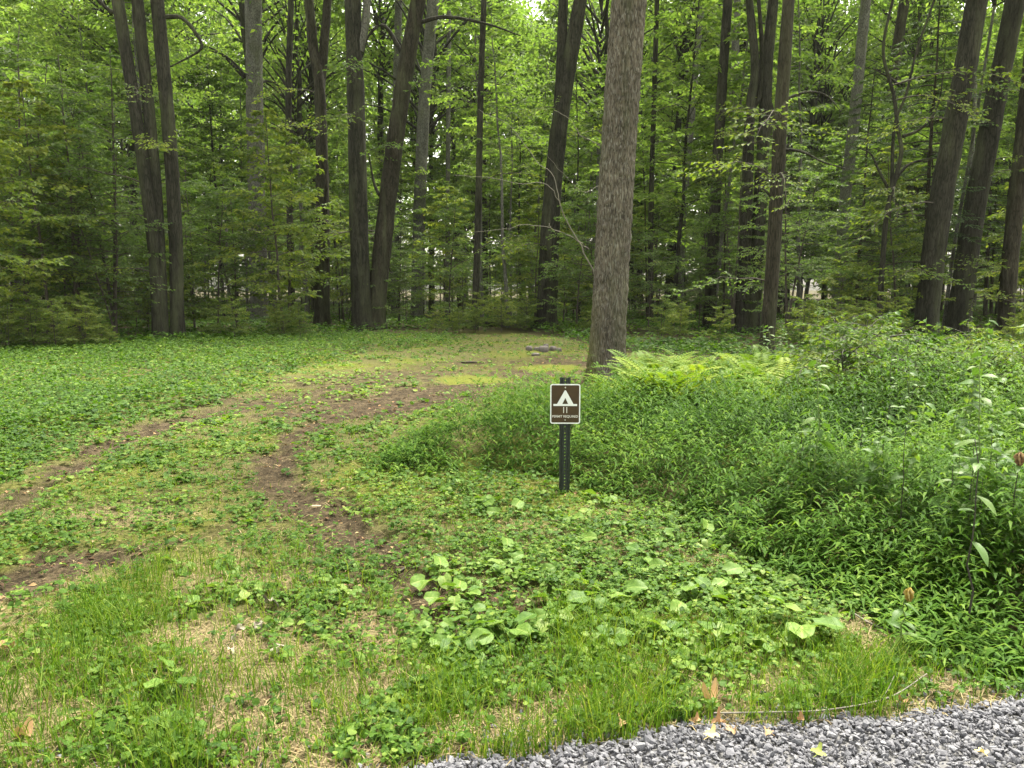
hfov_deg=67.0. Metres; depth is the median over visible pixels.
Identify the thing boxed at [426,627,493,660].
broadleaf plant
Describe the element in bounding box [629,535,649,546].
broadleaf plant
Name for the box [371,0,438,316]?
tree
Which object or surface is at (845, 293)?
sapling
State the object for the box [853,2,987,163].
forest tree
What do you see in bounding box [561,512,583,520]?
broadleaf plant
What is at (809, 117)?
forest edge tree
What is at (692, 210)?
forest edge tree
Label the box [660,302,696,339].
sapling
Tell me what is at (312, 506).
wood chip
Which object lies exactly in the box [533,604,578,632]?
broadleaf plant
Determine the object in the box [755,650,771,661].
broadleaf plant
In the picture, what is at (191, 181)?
sapling
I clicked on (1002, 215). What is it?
sapling
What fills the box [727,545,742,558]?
broadleaf plant
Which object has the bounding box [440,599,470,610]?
broadleaf plant
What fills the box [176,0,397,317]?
forest tree
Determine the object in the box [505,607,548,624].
broadleaf plant
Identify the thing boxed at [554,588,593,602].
broadleaf plant
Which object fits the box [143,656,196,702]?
broadleaf plant
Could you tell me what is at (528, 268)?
sapling
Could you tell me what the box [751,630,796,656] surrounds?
broadleaf plant
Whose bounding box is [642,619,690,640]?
broadleaf plant
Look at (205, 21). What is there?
forest edge tree
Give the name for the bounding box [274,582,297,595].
broadleaf plant
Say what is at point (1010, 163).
young tree
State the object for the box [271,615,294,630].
broadleaf plant
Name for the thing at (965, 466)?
tall weed
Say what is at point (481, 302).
sapling
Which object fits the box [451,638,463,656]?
broadleaf plant
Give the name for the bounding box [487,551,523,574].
broadleaf plant
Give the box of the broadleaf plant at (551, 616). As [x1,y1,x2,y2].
[549,614,566,631]
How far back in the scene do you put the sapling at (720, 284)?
33.42 m
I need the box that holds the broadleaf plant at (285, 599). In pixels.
[272,595,289,603]
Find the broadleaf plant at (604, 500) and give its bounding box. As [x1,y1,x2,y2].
[592,497,610,508]
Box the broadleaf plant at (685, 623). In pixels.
[657,607,689,631]
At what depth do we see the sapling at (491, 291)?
58.25 m
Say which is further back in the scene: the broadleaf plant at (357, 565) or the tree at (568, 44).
the tree at (568, 44)
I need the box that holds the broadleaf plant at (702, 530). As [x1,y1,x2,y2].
[699,518,731,543]
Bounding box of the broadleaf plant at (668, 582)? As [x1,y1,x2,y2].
[664,577,678,589]
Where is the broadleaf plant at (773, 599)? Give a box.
[767,592,784,604]
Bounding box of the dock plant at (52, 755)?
[5,734,78,762]
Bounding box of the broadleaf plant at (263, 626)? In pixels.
[247,620,266,632]
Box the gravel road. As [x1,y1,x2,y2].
[466,707,1023,767]
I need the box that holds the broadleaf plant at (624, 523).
[613,521,630,533]
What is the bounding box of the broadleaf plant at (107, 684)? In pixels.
[104,680,120,689]
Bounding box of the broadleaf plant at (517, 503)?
[486,498,524,522]
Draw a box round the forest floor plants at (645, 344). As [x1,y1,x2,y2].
[0,299,1023,359]
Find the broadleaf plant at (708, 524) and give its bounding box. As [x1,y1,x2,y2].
[679,518,719,550]
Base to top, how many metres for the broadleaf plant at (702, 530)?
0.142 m
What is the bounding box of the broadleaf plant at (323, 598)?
[310,591,334,602]
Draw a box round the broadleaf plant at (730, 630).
[699,621,733,642]
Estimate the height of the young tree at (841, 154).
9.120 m
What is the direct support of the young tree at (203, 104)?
on the ground at (272, 474)
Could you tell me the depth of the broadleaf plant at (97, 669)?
3.22 m
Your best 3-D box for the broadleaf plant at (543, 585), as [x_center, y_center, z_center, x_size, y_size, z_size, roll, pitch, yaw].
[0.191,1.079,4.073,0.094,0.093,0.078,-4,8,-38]
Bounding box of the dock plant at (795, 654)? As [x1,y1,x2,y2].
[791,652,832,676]
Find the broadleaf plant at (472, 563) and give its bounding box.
[467,561,479,570]
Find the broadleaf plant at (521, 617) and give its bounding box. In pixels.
[474,611,536,641]
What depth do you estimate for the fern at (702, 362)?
11.25 m
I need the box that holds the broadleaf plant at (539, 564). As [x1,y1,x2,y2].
[526,559,542,574]
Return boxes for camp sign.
[550,377,579,491]
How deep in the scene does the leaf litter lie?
4.36 m
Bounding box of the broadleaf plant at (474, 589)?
[441,582,483,599]
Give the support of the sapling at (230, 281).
on the ground at (272, 474)
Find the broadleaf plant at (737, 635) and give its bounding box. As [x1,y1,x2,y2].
[727,624,739,636]
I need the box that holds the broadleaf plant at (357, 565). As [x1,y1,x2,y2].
[340,555,359,567]
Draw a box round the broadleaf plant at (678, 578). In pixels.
[667,566,683,580]
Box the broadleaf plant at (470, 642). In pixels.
[440,632,490,652]
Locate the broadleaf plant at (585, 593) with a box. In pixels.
[567,590,631,608]
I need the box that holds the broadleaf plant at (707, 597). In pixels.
[702,595,718,606]
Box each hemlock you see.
[722,29,831,314]
[732,103,832,317]
[789,100,894,283]
[796,68,918,322]
[829,0,1023,290]
[849,0,992,313]
[897,0,1008,313]
[945,77,1023,320]
[953,128,1023,314]
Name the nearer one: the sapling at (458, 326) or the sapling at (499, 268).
the sapling at (458, 326)
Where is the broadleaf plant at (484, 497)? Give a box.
[468,494,501,503]
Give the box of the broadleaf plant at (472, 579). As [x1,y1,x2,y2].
[467,577,483,589]
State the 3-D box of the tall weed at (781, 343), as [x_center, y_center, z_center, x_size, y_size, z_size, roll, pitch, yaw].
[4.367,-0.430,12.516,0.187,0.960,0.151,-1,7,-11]
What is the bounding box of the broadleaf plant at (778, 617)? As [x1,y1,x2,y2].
[776,615,785,631]
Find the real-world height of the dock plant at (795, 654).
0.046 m
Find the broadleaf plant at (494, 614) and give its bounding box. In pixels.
[493,613,512,626]
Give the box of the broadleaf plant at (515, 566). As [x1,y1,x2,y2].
[506,561,538,571]
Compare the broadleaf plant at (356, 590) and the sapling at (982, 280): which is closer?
the broadleaf plant at (356, 590)
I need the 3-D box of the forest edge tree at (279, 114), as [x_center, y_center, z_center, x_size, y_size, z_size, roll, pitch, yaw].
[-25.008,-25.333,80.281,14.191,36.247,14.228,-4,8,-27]
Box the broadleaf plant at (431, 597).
[424,578,474,607]
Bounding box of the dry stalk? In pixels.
[713,673,926,713]
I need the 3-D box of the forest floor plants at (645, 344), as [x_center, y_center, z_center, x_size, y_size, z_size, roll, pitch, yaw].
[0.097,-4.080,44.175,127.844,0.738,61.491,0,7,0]
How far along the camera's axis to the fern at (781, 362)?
9.74 m
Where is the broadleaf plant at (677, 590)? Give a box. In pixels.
[656,588,682,605]
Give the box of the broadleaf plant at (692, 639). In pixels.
[645,619,703,659]
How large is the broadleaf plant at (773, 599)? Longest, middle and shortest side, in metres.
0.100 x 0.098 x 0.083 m
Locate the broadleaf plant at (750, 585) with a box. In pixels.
[739,578,756,595]
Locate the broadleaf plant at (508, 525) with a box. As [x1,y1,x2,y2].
[494,524,515,530]
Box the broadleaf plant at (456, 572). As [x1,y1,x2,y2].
[445,567,466,579]
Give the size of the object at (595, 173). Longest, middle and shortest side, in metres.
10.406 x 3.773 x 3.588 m
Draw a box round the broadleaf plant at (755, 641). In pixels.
[752,631,771,642]
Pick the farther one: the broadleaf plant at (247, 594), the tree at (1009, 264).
the tree at (1009, 264)
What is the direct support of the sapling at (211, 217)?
on the ground at (272, 474)
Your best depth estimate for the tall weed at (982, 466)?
4.17 m
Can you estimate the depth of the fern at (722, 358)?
11.54 m
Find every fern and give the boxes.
[541,369,581,383]
[567,363,677,409]
[592,349,693,370]
[603,372,697,408]
[605,360,720,412]
[613,357,723,419]
[617,360,648,372]
[617,366,674,405]
[619,350,722,369]
[619,377,707,422]
[624,365,743,416]
[643,355,708,366]
[644,363,689,374]
[645,358,764,388]
[652,353,739,369]
[653,347,706,368]
[688,353,753,367]
[689,363,773,386]
[692,381,774,412]
[701,357,784,378]
[707,370,752,418]
[710,352,787,378]
[717,344,811,370]
[721,366,776,403]
[729,372,835,426]
[732,354,799,367]
[734,367,801,384]
[742,357,853,389]
[742,376,821,418]
[749,389,797,423]
[750,373,780,419]
[763,370,860,424]
[768,371,847,413]
[776,362,903,411]
[783,359,925,381]
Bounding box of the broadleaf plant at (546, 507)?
[543,505,553,513]
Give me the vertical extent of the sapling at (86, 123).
8.433 m
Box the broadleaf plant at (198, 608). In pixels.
[184,593,212,611]
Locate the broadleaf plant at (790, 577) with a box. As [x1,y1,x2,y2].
[760,569,801,587]
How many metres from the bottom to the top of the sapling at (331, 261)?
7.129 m
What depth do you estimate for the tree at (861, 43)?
32.60 m
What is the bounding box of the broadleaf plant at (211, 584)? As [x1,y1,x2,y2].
[203,583,237,592]
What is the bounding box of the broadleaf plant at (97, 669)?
[90,654,122,674]
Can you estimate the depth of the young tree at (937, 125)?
38.14 m
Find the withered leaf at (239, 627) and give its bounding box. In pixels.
[231,623,244,642]
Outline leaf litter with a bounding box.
[0,334,1022,767]
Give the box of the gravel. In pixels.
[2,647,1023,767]
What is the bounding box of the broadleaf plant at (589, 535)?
[562,530,596,545]
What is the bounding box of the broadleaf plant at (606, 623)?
[601,621,616,638]
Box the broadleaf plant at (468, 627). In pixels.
[443,624,480,638]
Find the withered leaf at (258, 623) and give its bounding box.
[254,620,262,629]
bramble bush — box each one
[772,330,925,439]
[783,307,894,367]
[783,324,846,368]
[787,329,906,417]
[809,324,986,437]
[818,310,924,372]
[831,323,912,363]
[847,366,972,435]
[848,336,968,444]
[861,388,975,443]
[867,321,953,350]
[874,345,954,382]
[901,384,976,428]
[918,321,1004,361]
[924,337,1023,408]
[954,346,1021,369]
[955,341,1023,442]
[960,370,1022,438]
[964,356,1021,399]
[966,364,1023,414]
[982,338,1021,365]
[990,325,1023,442]
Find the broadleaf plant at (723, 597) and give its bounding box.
[711,594,761,620]
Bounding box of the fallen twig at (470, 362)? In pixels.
[461,361,482,363]
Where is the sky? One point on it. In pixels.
(531, 4)
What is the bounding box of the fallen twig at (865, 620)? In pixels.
[855,614,898,633]
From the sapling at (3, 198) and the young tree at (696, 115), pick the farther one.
the young tree at (696, 115)
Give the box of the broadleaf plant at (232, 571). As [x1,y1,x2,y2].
[223,570,238,577]
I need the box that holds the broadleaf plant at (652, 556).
[648,548,656,558]
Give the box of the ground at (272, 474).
[0,290,1023,767]
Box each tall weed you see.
[761,326,769,356]
[762,325,777,364]
[776,329,786,356]
[782,437,811,511]
[783,329,793,358]
[786,408,827,513]
[791,425,808,513]
[799,358,836,527]
[846,438,859,509]
[851,402,865,519]
[854,417,870,484]
[856,414,895,503]
[871,403,899,510]
[877,361,884,431]
[880,358,899,447]
[884,311,904,358]
[886,587,932,644]
[890,401,936,557]
[892,423,915,569]
[898,371,919,451]
[899,360,914,442]
[900,339,929,424]
[902,357,920,449]
[914,381,926,442]
[918,318,936,372]
[918,479,944,548]
[925,406,970,474]
[926,467,979,560]
[943,439,996,620]
[949,432,969,527]
[949,477,995,575]
[951,365,1000,571]
[952,446,985,569]
[953,344,994,462]
[955,372,986,502]
[962,412,988,482]
[966,318,997,424]
[966,501,990,594]
[975,384,998,444]
[979,439,1023,519]
[979,450,1022,567]
[980,424,1001,567]
[983,421,1013,573]
[991,375,1016,425]
[995,451,1023,597]
[998,340,1019,433]
[999,402,1023,480]
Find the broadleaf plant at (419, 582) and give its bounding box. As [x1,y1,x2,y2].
[410,555,453,591]
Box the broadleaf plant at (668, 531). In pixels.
[651,528,674,542]
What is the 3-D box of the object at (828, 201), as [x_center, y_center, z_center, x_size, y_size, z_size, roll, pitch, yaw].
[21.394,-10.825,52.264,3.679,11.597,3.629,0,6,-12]
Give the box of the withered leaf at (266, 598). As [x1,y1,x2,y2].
[262,595,278,606]
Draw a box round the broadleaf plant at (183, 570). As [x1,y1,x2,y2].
[161,556,195,574]
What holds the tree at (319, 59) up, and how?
on the ground at (272, 474)
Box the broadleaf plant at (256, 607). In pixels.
[249,594,264,608]
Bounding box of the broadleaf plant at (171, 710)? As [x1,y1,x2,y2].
[140,708,182,730]
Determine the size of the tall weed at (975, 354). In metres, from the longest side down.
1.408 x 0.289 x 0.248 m
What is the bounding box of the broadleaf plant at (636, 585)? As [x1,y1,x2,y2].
[594,579,648,600]
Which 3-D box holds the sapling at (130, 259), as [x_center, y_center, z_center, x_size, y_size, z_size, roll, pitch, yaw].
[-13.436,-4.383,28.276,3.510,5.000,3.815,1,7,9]
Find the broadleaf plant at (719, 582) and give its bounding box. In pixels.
[694,576,727,598]
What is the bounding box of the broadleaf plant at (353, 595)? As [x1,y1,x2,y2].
[343,590,364,608]
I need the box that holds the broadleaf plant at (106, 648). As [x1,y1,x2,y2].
[99,647,126,662]
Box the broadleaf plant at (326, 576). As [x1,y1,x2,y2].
[317,573,353,584]
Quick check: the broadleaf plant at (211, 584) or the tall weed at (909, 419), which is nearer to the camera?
the broadleaf plant at (211, 584)
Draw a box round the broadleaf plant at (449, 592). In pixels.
[446,589,465,599]
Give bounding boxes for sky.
[32,0,1021,290]
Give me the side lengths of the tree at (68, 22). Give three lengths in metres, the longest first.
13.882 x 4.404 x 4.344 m
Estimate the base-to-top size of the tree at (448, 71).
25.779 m
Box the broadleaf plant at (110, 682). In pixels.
[109,667,129,683]
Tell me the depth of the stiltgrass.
5.39 m
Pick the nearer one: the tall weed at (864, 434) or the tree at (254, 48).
the tall weed at (864, 434)
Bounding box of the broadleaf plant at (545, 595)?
[531,593,573,604]
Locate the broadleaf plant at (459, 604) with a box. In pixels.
[449,601,468,622]
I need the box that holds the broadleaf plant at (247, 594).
[239,581,265,598]
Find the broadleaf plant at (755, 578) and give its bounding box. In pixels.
[739,573,761,586]
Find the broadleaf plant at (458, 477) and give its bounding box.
[452,472,478,493]
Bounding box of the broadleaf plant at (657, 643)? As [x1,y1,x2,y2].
[649,639,668,654]
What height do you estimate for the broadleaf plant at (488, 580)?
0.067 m
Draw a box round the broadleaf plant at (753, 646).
[720,634,765,649]
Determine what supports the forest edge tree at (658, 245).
on the ground at (272, 474)
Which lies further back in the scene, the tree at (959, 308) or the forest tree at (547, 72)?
the forest tree at (547, 72)
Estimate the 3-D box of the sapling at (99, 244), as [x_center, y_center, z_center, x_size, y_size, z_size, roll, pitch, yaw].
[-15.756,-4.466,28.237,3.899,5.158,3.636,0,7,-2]
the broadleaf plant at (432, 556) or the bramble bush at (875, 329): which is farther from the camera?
the bramble bush at (875, 329)
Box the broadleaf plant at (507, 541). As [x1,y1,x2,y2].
[480,536,519,563]
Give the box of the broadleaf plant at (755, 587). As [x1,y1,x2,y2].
[744,585,768,602]
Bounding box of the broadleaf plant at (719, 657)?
[708,646,745,661]
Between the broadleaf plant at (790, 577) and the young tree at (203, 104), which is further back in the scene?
the young tree at (203, 104)
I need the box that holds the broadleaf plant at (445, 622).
[412,615,467,633]
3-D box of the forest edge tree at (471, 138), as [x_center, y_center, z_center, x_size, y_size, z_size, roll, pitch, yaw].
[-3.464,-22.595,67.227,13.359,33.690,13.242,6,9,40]
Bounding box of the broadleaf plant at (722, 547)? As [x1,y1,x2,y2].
[708,533,747,551]
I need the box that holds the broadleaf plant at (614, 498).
[585,489,617,502]
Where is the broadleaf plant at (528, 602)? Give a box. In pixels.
[525,596,537,607]
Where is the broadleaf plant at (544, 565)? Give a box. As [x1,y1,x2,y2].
[511,563,555,583]
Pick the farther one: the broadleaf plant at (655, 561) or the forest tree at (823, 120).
the forest tree at (823, 120)
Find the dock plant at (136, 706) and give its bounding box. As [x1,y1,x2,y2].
[48,691,143,731]
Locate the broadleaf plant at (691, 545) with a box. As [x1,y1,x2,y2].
[676,540,703,552]
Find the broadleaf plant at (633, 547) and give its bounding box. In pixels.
[626,543,652,562]
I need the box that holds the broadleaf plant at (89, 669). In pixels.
[87,663,109,683]
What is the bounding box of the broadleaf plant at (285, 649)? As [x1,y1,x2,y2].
[256,645,294,659]
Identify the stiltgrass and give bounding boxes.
[356,320,1023,693]
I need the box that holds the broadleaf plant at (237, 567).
[223,560,241,574]
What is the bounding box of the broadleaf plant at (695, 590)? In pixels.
[680,586,702,605]
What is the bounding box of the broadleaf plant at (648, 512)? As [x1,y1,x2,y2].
[645,509,662,521]
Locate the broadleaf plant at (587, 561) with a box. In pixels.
[575,559,596,564]
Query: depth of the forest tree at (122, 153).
49.32 m
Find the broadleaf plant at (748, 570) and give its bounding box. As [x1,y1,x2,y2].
[743,564,761,580]
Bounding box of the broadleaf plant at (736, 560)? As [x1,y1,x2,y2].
[727,553,762,572]
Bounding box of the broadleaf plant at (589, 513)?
[578,508,597,516]
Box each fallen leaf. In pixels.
[0,640,14,648]
[14,717,32,738]
[695,712,702,724]
[702,678,717,699]
[703,724,719,738]
[711,706,725,727]
[723,723,735,733]
[764,726,774,735]
[797,711,803,721]
[811,742,825,756]
[974,747,988,755]
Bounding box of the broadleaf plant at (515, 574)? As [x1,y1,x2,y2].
[499,568,531,581]
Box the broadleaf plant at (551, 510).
[548,508,560,517]
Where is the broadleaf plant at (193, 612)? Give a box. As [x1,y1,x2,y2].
[167,594,207,621]
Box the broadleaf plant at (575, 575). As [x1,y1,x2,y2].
[564,573,599,590]
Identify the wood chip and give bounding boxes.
[309,505,320,508]
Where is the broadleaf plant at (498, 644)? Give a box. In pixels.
[486,637,513,654]
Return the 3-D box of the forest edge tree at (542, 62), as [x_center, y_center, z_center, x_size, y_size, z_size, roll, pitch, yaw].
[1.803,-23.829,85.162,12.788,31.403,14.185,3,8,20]
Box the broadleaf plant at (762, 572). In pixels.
[751,567,769,579]
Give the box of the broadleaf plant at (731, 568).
[684,562,743,583]
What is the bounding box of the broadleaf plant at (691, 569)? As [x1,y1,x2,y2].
[687,566,694,575]
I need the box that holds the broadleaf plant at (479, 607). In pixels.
[472,603,514,616]
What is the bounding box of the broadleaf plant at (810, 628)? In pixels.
[763,591,846,648]
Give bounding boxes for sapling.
[0,26,146,332]
[0,56,185,338]
[0,79,133,343]
[0,112,148,327]
[0,126,73,301]
[0,133,70,330]
[0,174,39,303]
[0,180,46,304]
[0,180,106,327]
[0,185,137,336]
[0,197,18,320]
[0,298,30,349]
[0,299,43,341]
[0,305,34,352]
[1,231,56,322]
[2,293,63,348]
[4,148,174,340]
[5,49,208,331]
[8,211,122,322]
[24,298,82,348]
[30,314,65,343]
[35,189,134,310]
[44,245,130,331]
[49,318,79,343]
[55,298,100,343]
[56,303,105,343]
[61,297,109,342]
[84,281,139,321]
[85,241,135,307]
[92,324,112,345]
[94,314,118,340]
[97,325,122,345]
[104,234,149,327]
[110,196,206,329]
[112,208,166,293]
[119,162,257,327]
[123,259,200,326]
[124,181,225,306]
[128,239,226,321]
[167,177,288,332]
[183,171,280,325]
[193,108,345,330]
[199,297,239,334]
[205,267,249,308]
[209,257,249,308]
[210,296,256,338]
[232,135,349,327]
[249,223,285,302]
[262,291,305,330]
[263,302,295,334]
[269,246,333,310]
[270,233,305,297]
[270,309,297,336]
[277,253,310,303]
[285,302,318,335]
[300,196,370,323]
[305,214,349,289]
[314,194,404,300]
[330,159,419,299]
[330,202,373,310]
[330,267,350,315]
[332,210,397,287]
[334,218,414,308]
[338,232,415,309]
[368,193,440,324]
[370,213,427,305]
[386,260,428,327]
[388,214,427,306]
[395,193,501,320]
[401,235,411,307]
[408,186,492,317]
[425,267,442,308]
[427,234,472,300]
[431,249,489,323]
[432,267,471,317]
[448,306,470,332]
[460,110,599,273]
[461,269,494,298]
[464,291,497,330]
[464,305,482,326]
[465,306,488,332]
[467,242,528,310]
[467,269,500,300]
[473,299,502,324]
[482,231,538,314]
[484,290,518,332]
[488,306,507,330]
[490,307,511,325]
[493,183,584,315]
[498,226,571,309]
[508,291,538,327]
[510,291,545,329]
[514,214,540,286]
[516,305,533,330]
[522,195,593,319]
[522,222,566,287]
[526,209,592,320]
[527,173,650,312]
[531,198,597,326]
[557,278,576,320]
[561,260,592,311]
[569,250,594,309]
[572,257,593,305]
[575,305,591,328]
[580,300,591,326]
[581,310,591,331]
[583,193,661,301]
[627,230,664,302]
[627,231,692,331]
[629,160,708,316]
[629,186,704,298]
[641,297,680,335]
[643,226,695,293]
[653,176,766,307]
[653,277,690,301]
[655,300,687,333]
[657,224,701,301]
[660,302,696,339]
[665,141,797,333]
[674,258,728,330]
[686,229,737,290]
[692,257,733,314]
[694,156,794,288]
[699,305,735,342]
[701,187,819,308]
[721,135,860,336]
[723,218,802,314]
[775,294,826,347]
[789,204,855,298]
[792,311,818,337]
[796,253,874,322]
[804,178,919,318]
[806,207,902,300]
[810,298,856,336]
[815,246,877,311]
[828,146,959,319]
[829,191,922,311]
[833,295,874,335]
[851,233,914,307]
[851,305,889,343]
[860,290,912,337]
[863,205,919,290]
[877,308,916,340]
[889,154,999,301]
[946,233,999,302]
[974,182,1023,299]
[975,201,1023,293]
[977,240,1022,300]
[995,241,1023,311]
[995,317,1023,350]
[997,303,1023,341]
[999,310,1023,343]
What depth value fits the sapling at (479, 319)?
26.65 m
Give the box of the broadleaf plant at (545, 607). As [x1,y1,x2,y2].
[542,601,558,618]
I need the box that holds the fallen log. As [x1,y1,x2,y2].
[465,320,505,327]
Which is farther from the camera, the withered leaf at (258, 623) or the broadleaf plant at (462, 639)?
the withered leaf at (258, 623)
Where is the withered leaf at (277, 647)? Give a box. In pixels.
[270,643,283,652]
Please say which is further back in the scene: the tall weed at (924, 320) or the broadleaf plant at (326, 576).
the tall weed at (924, 320)
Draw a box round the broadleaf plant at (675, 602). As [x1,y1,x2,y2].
[639,599,688,633]
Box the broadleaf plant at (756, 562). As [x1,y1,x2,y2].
[741,544,777,563]
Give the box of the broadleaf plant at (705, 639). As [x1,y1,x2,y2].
[703,635,717,647]
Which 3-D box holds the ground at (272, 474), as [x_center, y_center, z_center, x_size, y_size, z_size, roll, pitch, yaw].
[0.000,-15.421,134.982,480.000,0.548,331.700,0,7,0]
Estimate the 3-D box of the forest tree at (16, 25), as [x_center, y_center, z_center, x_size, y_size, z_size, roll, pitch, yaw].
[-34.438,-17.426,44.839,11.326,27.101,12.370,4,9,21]
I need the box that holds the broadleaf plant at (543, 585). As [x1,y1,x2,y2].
[538,580,555,592]
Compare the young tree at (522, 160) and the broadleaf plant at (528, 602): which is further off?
the young tree at (522, 160)
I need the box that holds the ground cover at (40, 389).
[0,329,1023,767]
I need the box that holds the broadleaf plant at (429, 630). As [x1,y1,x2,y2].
[421,626,436,649]
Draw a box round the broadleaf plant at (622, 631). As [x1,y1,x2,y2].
[595,625,631,650]
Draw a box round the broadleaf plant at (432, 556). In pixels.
[429,554,464,565]
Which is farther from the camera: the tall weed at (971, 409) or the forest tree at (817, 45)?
the forest tree at (817, 45)
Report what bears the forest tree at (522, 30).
on the ground at (272, 474)
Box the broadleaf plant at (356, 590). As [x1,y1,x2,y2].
[329,584,362,599]
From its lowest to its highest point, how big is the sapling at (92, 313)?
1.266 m
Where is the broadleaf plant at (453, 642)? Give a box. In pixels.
[430,634,459,647]
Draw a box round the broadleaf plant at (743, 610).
[716,608,748,621]
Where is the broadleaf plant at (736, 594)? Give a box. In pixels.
[730,591,750,600]
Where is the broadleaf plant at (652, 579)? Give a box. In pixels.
[651,574,662,582]
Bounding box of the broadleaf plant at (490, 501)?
[473,494,502,506]
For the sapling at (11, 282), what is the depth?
24.75 m
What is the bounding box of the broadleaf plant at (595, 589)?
[592,585,609,597]
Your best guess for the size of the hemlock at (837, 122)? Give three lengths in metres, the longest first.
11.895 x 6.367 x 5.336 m
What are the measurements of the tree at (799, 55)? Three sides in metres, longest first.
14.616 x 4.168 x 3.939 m
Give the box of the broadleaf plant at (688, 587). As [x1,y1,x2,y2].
[677,581,731,598]
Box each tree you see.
[0,0,53,112]
[0,0,124,234]
[0,0,138,292]
[0,0,192,298]
[0,2,26,180]
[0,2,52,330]
[0,5,49,283]
[0,8,27,69]
[0,8,60,293]
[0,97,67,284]
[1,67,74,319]
[1,116,65,268]
[2,4,135,255]
[13,0,226,319]
[14,0,203,341]
[17,3,195,255]
[31,0,284,314]
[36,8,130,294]
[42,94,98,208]
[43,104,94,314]
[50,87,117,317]
[52,0,240,211]
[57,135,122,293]
[58,42,196,311]
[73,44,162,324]
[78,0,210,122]
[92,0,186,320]
[96,0,247,304]
[96,3,284,304]
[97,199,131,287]
[103,13,218,286]
[117,3,234,282]
[122,99,223,259]
[152,0,340,115]
[154,29,283,308]
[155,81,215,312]
[157,44,279,315]
[164,0,284,300]
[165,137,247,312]
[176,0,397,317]
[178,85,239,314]
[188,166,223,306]
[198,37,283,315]
[199,0,308,321]
[205,0,307,302]
[219,0,391,158]
[222,7,377,261]
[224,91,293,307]
[225,0,392,312]
[230,0,336,320]
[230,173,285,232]
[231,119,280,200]
[232,0,390,289]
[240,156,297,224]
[251,0,388,328]
[264,16,369,289]
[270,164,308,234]
[278,0,520,329]
[279,0,473,208]
[292,0,546,137]
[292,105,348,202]
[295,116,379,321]
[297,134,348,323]
[304,0,418,331]
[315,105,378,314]
[329,0,524,312]
[330,4,496,310]
[330,10,464,299]
[330,50,412,276]
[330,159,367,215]
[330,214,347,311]
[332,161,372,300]
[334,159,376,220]
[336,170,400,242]
[362,0,545,307]
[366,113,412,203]
[367,110,464,314]
[368,0,412,313]
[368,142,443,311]
[370,1,528,299]
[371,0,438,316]
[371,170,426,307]
[389,0,551,311]
[402,0,547,288]
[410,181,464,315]
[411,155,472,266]
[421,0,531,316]
[426,0,474,316]
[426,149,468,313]
[433,9,552,287]
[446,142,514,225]
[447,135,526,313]
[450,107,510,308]
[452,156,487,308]
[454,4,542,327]
[461,88,570,315]
[464,18,569,298]
[470,0,546,328]
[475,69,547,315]
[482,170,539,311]
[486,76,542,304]
[490,0,640,328]
[500,0,604,301]
[503,24,595,292]
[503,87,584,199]
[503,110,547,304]
[505,72,566,294]
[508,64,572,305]
[511,0,718,265]
[517,0,720,157]
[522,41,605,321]
[526,30,600,277]
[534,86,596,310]
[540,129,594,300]
[543,0,715,274]
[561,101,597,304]
[563,0,664,260]
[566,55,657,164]
[570,0,699,309]
[573,0,707,309]
[583,0,646,381]
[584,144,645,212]
[587,0,802,312]
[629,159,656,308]
[632,0,768,322]
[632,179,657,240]
[634,3,741,317]
[634,29,701,301]
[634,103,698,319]
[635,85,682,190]
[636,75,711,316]
[637,0,839,287]
[637,42,718,162]
[645,79,770,198]
[647,0,714,325]
[648,0,841,230]
[651,0,824,310]
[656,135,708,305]
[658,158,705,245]
[659,60,755,311]
[660,19,807,291]
[660,115,711,290]
[662,0,853,356]
[672,0,809,317]
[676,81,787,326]
[680,0,757,329]
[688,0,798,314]
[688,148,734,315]
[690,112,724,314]
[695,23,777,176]
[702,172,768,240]
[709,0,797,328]
[710,0,895,307]
[711,0,926,308]
[714,0,867,333]
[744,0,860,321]
[745,1,903,307]
[746,3,843,302]
[761,50,834,300]
[764,1,862,301]
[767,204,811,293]
[786,94,897,312]
[788,32,849,299]
[789,0,935,302]
[790,0,938,321]
[792,130,880,283]
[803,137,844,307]
[804,0,961,299]
[818,0,1023,309]
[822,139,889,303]
[826,0,1010,303]
[827,0,1023,309]
[827,0,1023,342]
[836,0,917,318]
[836,0,982,292]
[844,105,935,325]
[846,6,1000,297]
[848,0,1023,322]
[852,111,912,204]
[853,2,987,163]
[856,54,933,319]
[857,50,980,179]
[857,81,1000,273]
[865,0,1023,240]
[869,9,1016,158]
[890,0,1023,336]
[909,0,1023,42]
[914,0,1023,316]
[935,0,1019,330]
[943,21,1022,308]
[946,54,1023,339]
[947,5,1014,265]
[948,16,1022,287]
[951,68,1023,316]
[952,0,1020,272]
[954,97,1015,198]
[975,3,1022,151]
[982,15,1023,77]
[986,138,1023,258]
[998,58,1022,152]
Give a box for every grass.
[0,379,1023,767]
[0,398,1021,767]
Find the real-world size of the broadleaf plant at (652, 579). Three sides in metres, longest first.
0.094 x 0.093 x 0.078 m
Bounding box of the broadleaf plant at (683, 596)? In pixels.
[669,590,697,598]
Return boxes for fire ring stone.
[538,346,548,351]
[549,346,556,350]
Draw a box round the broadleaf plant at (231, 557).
[209,552,234,568]
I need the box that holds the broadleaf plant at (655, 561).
[624,556,666,577]
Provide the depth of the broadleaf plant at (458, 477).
5.95 m
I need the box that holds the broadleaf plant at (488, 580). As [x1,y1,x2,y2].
[474,577,497,585]
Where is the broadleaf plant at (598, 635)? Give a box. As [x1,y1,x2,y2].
[581,631,605,649]

